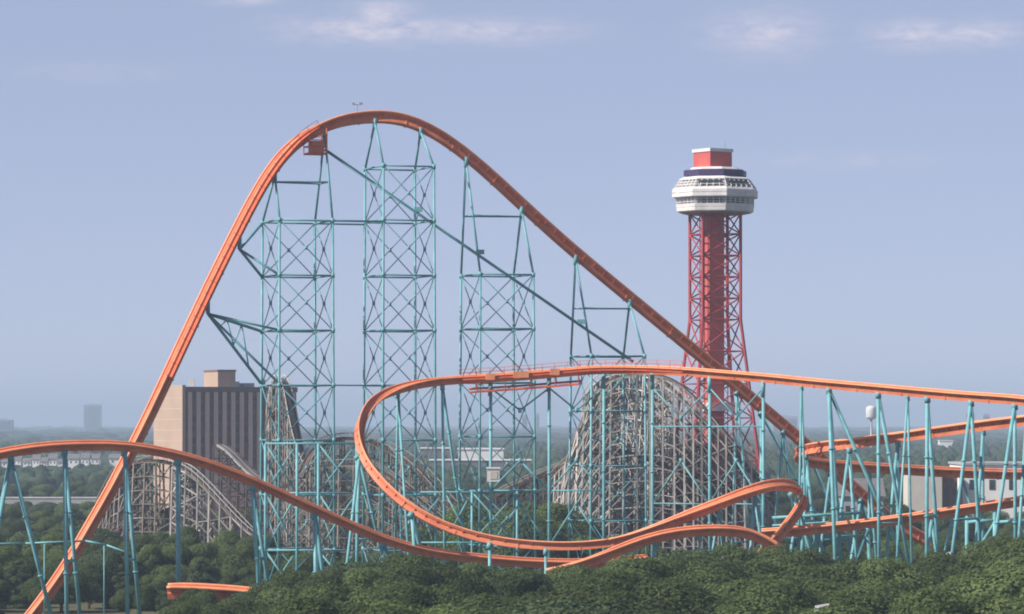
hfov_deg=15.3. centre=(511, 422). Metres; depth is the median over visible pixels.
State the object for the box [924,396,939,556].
support bent
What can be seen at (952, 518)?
support bent
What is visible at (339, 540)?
tree
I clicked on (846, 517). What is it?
tree
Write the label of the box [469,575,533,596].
tree
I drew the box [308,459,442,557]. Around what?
timber trestle
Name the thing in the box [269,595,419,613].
tree
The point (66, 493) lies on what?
support bent
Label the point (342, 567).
tree
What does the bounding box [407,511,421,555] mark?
support bent
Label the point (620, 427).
timber trestle
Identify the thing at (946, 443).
building
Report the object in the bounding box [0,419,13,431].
office block
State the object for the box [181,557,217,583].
tree
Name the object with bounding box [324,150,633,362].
diagonal brace
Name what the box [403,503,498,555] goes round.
tree
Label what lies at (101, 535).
tree
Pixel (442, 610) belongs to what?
tree
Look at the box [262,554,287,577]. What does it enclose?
tree
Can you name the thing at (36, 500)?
boundary wall
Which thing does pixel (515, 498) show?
tree
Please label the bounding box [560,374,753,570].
timber trestle
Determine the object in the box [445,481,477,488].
tree
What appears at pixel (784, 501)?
tree
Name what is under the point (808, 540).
support bent
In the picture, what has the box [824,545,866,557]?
tree
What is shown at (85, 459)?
house
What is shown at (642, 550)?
tree
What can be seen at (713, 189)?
observation tower
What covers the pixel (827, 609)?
tree
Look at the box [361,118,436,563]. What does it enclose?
lattice tower
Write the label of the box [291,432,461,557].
timber trestle
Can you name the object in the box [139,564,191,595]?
tree
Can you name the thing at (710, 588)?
tree
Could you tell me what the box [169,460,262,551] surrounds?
timber trestle
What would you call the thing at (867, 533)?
support bent
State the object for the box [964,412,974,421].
office block
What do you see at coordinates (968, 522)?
support trestle
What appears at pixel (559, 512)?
tree
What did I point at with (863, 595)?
tree
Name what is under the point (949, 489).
building
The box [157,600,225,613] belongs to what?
tree
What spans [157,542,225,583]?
tree
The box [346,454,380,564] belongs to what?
support bent
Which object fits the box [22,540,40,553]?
tree
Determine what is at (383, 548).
support bent
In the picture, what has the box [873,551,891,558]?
tree
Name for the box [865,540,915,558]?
tree
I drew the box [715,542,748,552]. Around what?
tree
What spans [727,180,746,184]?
gallery window
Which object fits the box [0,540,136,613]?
support frame
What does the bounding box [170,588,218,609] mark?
tree
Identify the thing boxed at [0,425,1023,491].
woods
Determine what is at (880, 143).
sky
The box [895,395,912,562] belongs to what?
support bent
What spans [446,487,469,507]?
tree
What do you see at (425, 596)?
tree
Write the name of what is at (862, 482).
building
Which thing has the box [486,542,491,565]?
support pylon
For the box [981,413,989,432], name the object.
office block
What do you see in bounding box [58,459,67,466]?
house
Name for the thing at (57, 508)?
tree
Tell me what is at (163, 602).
tree
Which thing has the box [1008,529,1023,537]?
tree
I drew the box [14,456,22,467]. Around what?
house
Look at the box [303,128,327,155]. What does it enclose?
machinery platform
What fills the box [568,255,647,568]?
lattice tower
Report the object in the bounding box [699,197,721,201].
gallery window
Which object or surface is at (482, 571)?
tree
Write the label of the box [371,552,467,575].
tree
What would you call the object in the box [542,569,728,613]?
tree
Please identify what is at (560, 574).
tree
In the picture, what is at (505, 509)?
tree
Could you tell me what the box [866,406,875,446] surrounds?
water tower
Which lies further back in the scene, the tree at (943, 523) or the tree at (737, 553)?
the tree at (943, 523)
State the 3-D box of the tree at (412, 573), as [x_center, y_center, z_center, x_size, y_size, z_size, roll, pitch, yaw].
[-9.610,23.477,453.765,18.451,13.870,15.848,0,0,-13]
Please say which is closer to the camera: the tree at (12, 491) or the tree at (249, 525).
the tree at (249, 525)
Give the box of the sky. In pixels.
[0,0,1023,426]
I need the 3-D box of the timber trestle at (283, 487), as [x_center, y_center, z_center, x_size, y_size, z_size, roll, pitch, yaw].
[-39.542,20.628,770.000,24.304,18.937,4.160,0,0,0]
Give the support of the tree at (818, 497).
on the ground
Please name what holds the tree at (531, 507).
on the ground
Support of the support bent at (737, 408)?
on the ground
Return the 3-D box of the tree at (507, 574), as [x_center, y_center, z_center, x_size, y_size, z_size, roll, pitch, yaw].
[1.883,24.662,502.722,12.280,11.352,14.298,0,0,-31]
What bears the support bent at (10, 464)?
on the ground
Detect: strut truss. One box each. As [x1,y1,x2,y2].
[206,302,278,383]
[238,222,277,277]
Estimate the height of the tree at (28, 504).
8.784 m
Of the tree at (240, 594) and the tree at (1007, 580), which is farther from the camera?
the tree at (240, 594)
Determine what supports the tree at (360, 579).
on the ground
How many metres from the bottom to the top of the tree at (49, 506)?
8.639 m
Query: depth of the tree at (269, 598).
458.51 m
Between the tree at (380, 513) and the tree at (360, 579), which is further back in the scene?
the tree at (380, 513)
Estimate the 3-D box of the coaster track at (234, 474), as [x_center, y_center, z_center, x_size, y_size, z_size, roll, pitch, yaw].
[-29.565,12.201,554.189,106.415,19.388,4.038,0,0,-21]
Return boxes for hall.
[457,448,503,458]
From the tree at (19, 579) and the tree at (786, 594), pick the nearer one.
the tree at (786, 594)
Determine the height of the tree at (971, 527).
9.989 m
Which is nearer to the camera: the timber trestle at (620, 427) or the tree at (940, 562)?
the tree at (940, 562)
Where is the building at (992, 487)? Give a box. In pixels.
[948,461,1023,521]
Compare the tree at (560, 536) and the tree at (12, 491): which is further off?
the tree at (12, 491)
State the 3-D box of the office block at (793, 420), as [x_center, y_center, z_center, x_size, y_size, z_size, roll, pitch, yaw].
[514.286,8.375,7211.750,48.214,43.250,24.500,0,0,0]
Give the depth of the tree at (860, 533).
750.04 m
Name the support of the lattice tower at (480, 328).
on the ground
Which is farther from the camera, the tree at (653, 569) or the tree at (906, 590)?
the tree at (653, 569)
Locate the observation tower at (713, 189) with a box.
[672,148,765,543]
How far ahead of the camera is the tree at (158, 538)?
690.23 m
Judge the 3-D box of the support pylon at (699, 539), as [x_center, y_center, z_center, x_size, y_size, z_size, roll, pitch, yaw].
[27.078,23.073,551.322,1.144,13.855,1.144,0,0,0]
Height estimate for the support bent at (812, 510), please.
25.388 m
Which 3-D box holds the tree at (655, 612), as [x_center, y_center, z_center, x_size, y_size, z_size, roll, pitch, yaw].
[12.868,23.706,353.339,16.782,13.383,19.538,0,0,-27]
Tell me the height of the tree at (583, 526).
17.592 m
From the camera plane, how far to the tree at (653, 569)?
452.55 m
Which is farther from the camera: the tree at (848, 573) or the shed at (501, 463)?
the shed at (501, 463)
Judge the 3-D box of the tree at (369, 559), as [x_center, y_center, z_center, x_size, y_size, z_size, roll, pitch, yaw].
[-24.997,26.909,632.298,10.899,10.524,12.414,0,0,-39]
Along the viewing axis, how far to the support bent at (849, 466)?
569.76 m
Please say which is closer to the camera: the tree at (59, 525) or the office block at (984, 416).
the tree at (59, 525)
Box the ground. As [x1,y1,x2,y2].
[0,427,818,613]
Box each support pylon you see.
[173,459,181,599]
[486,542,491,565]
[543,548,547,573]
[653,542,657,556]
[697,535,701,549]
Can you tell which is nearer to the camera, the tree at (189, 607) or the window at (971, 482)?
the tree at (189, 607)
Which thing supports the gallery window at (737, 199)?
in the observation tower at (713, 189)
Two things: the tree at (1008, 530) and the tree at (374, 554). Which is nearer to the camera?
the tree at (374, 554)
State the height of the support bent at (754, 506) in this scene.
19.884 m
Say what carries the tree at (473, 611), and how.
on the ground
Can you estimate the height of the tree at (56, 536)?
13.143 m
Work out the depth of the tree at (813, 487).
1367.34 m
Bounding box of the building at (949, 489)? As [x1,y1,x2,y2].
[942,477,956,507]
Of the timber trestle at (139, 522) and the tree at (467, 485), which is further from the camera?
the tree at (467, 485)
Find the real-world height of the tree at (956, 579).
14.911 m
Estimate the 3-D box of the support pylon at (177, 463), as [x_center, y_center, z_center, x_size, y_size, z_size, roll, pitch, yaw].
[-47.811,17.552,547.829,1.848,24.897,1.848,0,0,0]
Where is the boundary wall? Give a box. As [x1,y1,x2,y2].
[0,497,96,504]
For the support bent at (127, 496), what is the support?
on the ground
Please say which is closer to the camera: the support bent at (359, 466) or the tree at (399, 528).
the support bent at (359, 466)
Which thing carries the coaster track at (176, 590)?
on the ground
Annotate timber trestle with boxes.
[97,455,206,566]
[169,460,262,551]
[209,443,269,542]
[256,478,374,557]
[265,374,324,551]
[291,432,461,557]
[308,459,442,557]
[495,461,571,509]
[551,444,770,551]
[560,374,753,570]
[580,390,712,551]
[581,374,776,555]
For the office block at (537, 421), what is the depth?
7800.00 m
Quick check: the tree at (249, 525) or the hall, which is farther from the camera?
the hall
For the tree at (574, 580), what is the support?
on the ground
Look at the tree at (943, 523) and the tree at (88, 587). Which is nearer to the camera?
the tree at (88, 587)
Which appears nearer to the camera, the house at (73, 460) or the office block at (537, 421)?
the house at (73, 460)
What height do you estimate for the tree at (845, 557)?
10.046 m
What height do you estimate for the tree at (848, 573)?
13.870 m
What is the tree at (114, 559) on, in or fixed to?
on the ground
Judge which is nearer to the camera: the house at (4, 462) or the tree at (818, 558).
the tree at (818, 558)
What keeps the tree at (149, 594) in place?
on the ground
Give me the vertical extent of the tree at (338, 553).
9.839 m
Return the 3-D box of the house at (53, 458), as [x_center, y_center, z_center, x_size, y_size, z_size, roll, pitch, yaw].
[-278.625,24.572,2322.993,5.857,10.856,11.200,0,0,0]
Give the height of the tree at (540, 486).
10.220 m
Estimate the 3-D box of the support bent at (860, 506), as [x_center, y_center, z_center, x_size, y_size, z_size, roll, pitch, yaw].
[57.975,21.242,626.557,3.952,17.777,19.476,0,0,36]
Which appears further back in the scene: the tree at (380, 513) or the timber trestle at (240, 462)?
the tree at (380, 513)
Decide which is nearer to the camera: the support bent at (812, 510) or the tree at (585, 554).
the support bent at (812, 510)
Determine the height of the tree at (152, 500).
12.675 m
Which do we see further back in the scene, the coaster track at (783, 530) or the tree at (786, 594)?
the coaster track at (783, 530)
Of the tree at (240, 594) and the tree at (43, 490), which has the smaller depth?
the tree at (240, 594)
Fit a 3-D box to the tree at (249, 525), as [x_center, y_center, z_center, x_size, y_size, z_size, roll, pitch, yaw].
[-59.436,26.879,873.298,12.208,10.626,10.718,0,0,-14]
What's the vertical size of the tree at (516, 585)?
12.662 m
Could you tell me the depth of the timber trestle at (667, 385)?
710.82 m
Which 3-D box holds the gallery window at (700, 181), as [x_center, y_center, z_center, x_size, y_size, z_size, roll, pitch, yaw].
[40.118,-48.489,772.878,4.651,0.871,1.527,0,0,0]
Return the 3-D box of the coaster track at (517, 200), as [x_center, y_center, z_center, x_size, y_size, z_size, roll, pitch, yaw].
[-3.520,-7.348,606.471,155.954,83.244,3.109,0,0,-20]
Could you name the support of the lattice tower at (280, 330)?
on the ground
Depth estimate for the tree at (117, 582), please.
614.86 m
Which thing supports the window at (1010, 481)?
in the building at (992, 487)
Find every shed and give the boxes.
[420,447,450,463]
[428,459,531,469]
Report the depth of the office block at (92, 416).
9000.00 m
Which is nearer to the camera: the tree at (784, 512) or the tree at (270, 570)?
the tree at (270, 570)
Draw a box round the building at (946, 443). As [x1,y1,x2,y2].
[937,440,953,447]
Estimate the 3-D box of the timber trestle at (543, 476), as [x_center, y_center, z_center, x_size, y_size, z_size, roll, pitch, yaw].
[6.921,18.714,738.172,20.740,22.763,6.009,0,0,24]
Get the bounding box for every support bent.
[0,456,52,613]
[61,450,81,613]
[121,450,141,613]
[247,485,268,585]
[309,513,324,572]
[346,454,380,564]
[379,543,390,561]
[394,393,409,556]
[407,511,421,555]
[440,384,469,566]
[712,509,724,549]
[731,391,752,557]
[749,495,761,554]
[758,410,838,557]
[774,429,797,547]
[787,492,816,554]
[789,455,817,553]
[797,386,807,551]
[800,456,854,558]
[811,533,826,559]
[819,471,854,555]
[826,388,906,563]
[836,447,857,556]
[849,497,882,559]
[855,528,871,559]
[866,472,876,558]
[875,392,910,564]
[885,441,900,557]
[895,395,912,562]
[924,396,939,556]
[929,519,935,551]
[944,478,981,550]
[950,400,981,554]
[974,430,985,548]
[994,403,1017,538]
[1017,441,1023,536]
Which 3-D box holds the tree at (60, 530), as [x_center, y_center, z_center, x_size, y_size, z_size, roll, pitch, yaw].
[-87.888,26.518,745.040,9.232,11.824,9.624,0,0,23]
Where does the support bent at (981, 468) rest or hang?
on the ground
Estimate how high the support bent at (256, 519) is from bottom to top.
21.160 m
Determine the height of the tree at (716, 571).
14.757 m
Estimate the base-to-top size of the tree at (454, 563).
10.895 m
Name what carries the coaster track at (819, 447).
on the support bent at (981, 468)
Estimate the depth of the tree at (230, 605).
456.46 m
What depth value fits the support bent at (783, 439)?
622.96 m
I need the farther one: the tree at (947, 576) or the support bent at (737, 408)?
the support bent at (737, 408)
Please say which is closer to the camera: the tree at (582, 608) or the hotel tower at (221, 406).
the tree at (582, 608)
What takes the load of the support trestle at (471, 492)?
on the ground
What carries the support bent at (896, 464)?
on the ground
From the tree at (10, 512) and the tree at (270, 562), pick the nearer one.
the tree at (270, 562)
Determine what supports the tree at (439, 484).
on the ground
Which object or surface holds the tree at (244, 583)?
on the ground
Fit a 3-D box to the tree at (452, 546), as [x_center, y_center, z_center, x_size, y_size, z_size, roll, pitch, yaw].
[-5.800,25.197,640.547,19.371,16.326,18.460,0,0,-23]
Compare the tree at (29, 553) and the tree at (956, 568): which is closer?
the tree at (956, 568)
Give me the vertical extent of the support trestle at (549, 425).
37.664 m
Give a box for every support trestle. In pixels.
[264,443,357,582]
[400,490,517,567]
[488,372,605,578]
[650,373,765,557]
[965,510,1023,553]
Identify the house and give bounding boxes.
[1,458,7,467]
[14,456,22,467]
[22,458,31,466]
[32,455,41,466]
[40,457,49,465]
[48,454,58,466]
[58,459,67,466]
[67,454,80,468]
[80,453,91,465]
[91,454,101,464]
[108,454,120,466]
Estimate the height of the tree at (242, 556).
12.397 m
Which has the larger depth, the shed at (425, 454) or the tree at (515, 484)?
the shed at (425, 454)
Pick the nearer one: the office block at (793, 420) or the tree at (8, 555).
the tree at (8, 555)
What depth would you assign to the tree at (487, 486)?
1383.28 m
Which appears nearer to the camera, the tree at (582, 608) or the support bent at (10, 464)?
the tree at (582, 608)
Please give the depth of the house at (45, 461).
2292.23 m
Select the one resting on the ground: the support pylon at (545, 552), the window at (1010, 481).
the support pylon at (545, 552)
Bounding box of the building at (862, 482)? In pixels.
[837,478,885,511]
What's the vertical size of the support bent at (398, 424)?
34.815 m
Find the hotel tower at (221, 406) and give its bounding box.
[154,370,297,523]
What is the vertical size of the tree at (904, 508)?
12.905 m
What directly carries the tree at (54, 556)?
on the ground
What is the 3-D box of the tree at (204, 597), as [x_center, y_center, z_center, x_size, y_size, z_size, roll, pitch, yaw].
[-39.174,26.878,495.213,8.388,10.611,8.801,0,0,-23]
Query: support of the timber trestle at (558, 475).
on the ground
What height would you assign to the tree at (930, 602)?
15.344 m
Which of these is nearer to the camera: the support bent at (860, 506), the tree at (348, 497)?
the support bent at (860, 506)
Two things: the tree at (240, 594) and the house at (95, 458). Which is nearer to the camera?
the tree at (240, 594)
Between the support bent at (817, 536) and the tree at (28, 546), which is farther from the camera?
the tree at (28, 546)
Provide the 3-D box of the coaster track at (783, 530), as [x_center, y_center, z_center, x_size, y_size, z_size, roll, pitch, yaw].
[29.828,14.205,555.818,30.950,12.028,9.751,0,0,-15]
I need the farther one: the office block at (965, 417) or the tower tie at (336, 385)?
the office block at (965, 417)
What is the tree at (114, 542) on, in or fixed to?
on the ground
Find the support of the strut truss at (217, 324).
attached to the lattice tower at (280, 330)
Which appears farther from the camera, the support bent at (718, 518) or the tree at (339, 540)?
the tree at (339, 540)
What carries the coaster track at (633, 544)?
on the support pylon at (699, 539)
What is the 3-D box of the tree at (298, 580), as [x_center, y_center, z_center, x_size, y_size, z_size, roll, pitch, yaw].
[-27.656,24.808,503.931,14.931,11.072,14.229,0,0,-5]
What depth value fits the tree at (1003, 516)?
938.23 m
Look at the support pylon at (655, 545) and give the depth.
549.70 m
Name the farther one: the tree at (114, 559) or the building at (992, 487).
the building at (992, 487)
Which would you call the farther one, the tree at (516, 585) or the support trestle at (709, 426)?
the support trestle at (709, 426)
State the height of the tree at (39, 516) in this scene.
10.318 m
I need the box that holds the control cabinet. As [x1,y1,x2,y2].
[486,467,499,481]
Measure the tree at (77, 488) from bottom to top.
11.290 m
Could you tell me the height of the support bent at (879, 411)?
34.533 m
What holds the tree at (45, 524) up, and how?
on the ground
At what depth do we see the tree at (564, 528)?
646.00 m
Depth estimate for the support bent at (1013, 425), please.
525.60 m
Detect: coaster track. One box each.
[0,440,646,568]
[25,110,932,613]
[166,583,255,599]
[354,359,1023,549]
[546,524,780,577]
[608,478,808,552]
[761,496,1023,536]
[793,415,1023,479]
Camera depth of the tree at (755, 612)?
353.64 m
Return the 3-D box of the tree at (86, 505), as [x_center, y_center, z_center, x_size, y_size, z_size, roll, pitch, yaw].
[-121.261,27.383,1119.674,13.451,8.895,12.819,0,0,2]
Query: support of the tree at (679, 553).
on the ground
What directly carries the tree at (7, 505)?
on the ground
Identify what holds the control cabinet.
attached to the support trestle at (549, 425)
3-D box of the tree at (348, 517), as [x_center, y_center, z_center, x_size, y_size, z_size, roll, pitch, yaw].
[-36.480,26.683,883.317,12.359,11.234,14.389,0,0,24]
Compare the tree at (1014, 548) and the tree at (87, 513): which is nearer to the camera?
the tree at (1014, 548)
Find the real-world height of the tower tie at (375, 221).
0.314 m
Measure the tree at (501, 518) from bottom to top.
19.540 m
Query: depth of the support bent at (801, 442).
563.54 m
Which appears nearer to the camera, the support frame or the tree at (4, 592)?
the support frame
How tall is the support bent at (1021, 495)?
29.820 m
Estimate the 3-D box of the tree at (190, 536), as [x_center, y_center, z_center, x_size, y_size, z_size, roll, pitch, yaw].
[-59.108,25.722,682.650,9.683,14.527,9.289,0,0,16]
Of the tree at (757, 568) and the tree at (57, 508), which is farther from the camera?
the tree at (57, 508)
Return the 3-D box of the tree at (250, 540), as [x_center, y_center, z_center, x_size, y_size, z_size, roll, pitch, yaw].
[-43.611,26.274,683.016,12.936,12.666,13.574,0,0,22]
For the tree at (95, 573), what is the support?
on the ground
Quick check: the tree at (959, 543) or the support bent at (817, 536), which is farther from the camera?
the tree at (959, 543)
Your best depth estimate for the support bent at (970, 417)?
533.29 m
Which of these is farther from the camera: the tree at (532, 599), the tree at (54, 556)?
the tree at (54, 556)
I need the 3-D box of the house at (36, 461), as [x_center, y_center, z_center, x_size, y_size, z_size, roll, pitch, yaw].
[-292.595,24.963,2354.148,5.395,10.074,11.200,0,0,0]
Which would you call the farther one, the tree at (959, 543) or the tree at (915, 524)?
the tree at (915, 524)
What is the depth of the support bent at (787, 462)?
623.15 m
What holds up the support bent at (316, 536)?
on the ground
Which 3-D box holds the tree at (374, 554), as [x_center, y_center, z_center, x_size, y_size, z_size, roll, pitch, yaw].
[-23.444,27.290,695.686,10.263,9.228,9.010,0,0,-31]
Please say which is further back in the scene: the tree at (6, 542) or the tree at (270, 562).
the tree at (6, 542)
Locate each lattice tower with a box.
[259,129,335,582]
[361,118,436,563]
[457,157,536,570]
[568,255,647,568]
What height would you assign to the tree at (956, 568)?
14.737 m
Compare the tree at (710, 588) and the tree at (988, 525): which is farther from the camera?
the tree at (988, 525)
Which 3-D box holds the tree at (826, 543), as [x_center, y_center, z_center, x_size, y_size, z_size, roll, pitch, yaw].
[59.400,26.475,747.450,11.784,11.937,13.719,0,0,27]
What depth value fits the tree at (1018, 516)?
944.48 m
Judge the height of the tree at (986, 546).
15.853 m
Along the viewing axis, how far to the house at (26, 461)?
2378.59 m
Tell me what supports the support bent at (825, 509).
on the ground
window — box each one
[699,180,721,184]
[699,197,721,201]
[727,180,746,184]
[727,197,744,202]
[969,480,974,489]
[989,480,994,489]
[1009,480,1012,489]
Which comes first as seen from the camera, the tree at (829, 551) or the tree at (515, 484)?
the tree at (829, 551)
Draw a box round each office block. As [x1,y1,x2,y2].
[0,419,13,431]
[84,403,101,430]
[522,414,526,431]
[536,413,538,430]
[771,415,797,432]
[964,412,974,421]
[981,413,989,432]
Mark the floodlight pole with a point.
(818, 606)
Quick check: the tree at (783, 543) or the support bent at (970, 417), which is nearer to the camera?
the support bent at (970, 417)
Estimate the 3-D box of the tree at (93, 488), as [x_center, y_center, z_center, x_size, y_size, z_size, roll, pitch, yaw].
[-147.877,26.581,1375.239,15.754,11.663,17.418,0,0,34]
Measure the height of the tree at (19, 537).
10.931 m
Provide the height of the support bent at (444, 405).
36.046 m
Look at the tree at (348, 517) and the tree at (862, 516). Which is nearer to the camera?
the tree at (348, 517)
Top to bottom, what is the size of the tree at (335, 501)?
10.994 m
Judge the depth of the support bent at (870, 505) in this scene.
606.45 m
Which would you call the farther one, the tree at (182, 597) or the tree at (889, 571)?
the tree at (182, 597)
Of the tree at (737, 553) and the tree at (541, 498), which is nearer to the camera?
the tree at (737, 553)
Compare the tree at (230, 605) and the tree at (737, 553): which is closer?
the tree at (230, 605)
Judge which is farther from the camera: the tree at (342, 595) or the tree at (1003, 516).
the tree at (1003, 516)
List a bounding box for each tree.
[0,484,22,496]
[0,506,28,526]
[0,517,33,540]
[0,534,19,551]
[0,545,37,592]
[0,559,32,608]
[0,569,11,603]
[4,503,21,511]
[5,531,43,551]
[10,480,37,496]
[14,501,32,510]
[19,510,61,532]
[19,549,41,571]
[19,563,100,612]
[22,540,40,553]
[27,502,58,520]
[28,484,62,496]
[34,518,56,535]
[38,532,70,556]
[38,544,91,598]
[40,528,88,551]
[47,506,82,529]
[47,523,79,532]
[54,502,85,520]
[59,480,88,496]
[74,528,123,546]
[77,509,117,529]
[77,547,149,587]
[78,501,95,512]
[79,563,113,608]
[84,481,107,496]
[85,537,123,552]
[95,488,145,512]
[102,564,132,608]
[108,584,162,613]
[118,531,169,571]
[135,491,153,512]
[136,544,167,577]
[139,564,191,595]
[154,592,174,612]
[155,526,203,565]
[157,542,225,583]
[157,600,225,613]
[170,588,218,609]
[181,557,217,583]
[185,589,228,605]
[210,530,243,550]
[212,542,272,581]
[215,596,270,613]
[218,567,255,584]
[220,591,248,602]
[232,534,298,558]
[233,580,253,586]
[238,506,251,519]
[239,517,263,537]
[245,568,344,603]
[255,586,322,611]
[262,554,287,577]
[262,567,274,583]
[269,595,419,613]
[270,582,429,613]
[280,552,332,575]
[297,566,387,593]
[308,561,375,578]
[324,494,339,511]
[324,513,370,540]
[326,547,342,563]
[329,535,354,553]
[336,490,381,513]
[336,553,379,565]
[360,503,393,525]
[361,599,485,613]
[366,547,398,559]
[368,579,481,612]
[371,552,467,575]
[371,562,492,597]
[386,518,434,538]
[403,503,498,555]
[420,483,446,493]
[426,524,506,563]
[430,558,462,566]
[437,506,544,541]
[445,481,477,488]
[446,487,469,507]
[449,607,517,613]
[457,562,504,583]
[458,592,533,613]
[461,493,509,508]
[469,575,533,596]
[474,520,570,575]
[481,484,500,488]
[486,505,511,514]
[491,571,558,599]
[494,566,551,585]
[500,482,529,495]
[504,599,636,613]
[508,493,523,509]
[512,589,590,611]
[515,491,552,508]
[518,501,583,518]
[532,483,553,493]
[536,502,574,525]
[542,564,598,585]
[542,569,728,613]
[546,520,585,557]
[552,570,602,593]
[571,514,609,538]
[571,534,620,569]
[587,553,706,591]
[594,556,650,572]
[622,545,666,556]
[633,608,688,613]
[650,548,738,562]
[656,552,751,587]
[659,576,726,602]
[695,572,833,613]
[711,544,794,564]
[713,603,876,613]
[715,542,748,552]
[723,553,819,578]
[723,605,789,613]
[749,490,794,512]
[754,561,864,590]
[771,508,788,523]
[780,539,790,546]
[782,547,847,566]
[784,481,816,492]
[786,533,832,550]
[794,539,818,550]
[798,578,907,613]
[806,488,830,513]
[807,512,859,524]
[812,557,943,593]
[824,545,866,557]
[829,554,865,560]
[829,556,874,568]
[831,530,872,545]
[856,509,876,518]
[862,530,917,552]
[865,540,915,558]
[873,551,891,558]
[882,512,919,531]
[883,489,902,506]
[883,589,914,612]
[886,502,915,514]
[886,587,1023,613]
[891,570,997,613]
[899,538,959,564]
[915,517,958,535]
[917,550,965,577]
[920,573,957,588]
[937,556,1023,604]
[939,527,974,542]
[943,521,992,537]
[944,552,987,577]
[949,539,969,552]
[956,534,1012,562]
[960,534,1023,573]
[969,511,1009,529]
[985,522,1000,532]
[998,523,1023,536]
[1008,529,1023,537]
[1010,511,1023,523]
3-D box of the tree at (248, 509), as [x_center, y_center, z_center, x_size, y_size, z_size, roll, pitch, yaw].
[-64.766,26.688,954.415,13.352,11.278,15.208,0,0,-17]
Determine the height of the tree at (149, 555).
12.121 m
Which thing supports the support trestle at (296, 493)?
on the ground
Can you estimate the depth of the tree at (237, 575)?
612.63 m
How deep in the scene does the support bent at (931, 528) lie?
554.87 m
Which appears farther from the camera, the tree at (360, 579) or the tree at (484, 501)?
the tree at (484, 501)
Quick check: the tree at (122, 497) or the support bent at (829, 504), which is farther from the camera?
the tree at (122, 497)
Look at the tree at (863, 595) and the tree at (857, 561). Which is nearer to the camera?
the tree at (863, 595)
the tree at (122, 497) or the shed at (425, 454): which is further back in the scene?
the shed at (425, 454)
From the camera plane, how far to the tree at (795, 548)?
698.58 m
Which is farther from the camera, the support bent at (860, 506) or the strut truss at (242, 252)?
the support bent at (860, 506)
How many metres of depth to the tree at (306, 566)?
631.69 m
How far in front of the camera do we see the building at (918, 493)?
1000.00 m
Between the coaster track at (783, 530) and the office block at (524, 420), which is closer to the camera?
the coaster track at (783, 530)
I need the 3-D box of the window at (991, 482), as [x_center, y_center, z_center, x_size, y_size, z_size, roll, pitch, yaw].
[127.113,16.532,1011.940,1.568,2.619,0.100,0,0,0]
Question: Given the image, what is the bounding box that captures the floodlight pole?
[814,603,828,610]
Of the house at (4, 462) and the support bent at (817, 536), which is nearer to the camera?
the support bent at (817, 536)
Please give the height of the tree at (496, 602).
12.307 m
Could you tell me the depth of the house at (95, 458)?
2388.85 m
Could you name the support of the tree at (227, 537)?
on the ground
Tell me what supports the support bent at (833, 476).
on the ground
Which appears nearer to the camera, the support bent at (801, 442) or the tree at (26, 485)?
the support bent at (801, 442)
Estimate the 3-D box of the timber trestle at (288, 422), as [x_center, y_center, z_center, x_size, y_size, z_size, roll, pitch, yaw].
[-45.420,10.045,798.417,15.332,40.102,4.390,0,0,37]
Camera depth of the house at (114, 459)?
2396.98 m
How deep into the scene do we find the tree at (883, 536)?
746.36 m
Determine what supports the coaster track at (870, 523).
on the support bent at (817, 536)
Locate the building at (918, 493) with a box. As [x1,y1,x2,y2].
[903,475,941,511]
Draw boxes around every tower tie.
[264,219,382,224]
[289,384,381,385]
[772,511,861,525]
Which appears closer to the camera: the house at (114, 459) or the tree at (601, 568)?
the tree at (601, 568)
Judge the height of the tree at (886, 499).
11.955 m
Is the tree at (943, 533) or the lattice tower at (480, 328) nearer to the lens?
the lattice tower at (480, 328)
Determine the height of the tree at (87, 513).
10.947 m
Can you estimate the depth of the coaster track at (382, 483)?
568.92 m
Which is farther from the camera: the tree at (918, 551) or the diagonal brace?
the tree at (918, 551)
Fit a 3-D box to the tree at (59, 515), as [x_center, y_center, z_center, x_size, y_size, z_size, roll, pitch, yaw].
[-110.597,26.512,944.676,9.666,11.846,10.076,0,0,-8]
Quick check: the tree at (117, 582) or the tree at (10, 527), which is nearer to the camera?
the tree at (117, 582)
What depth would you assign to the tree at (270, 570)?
600.16 m

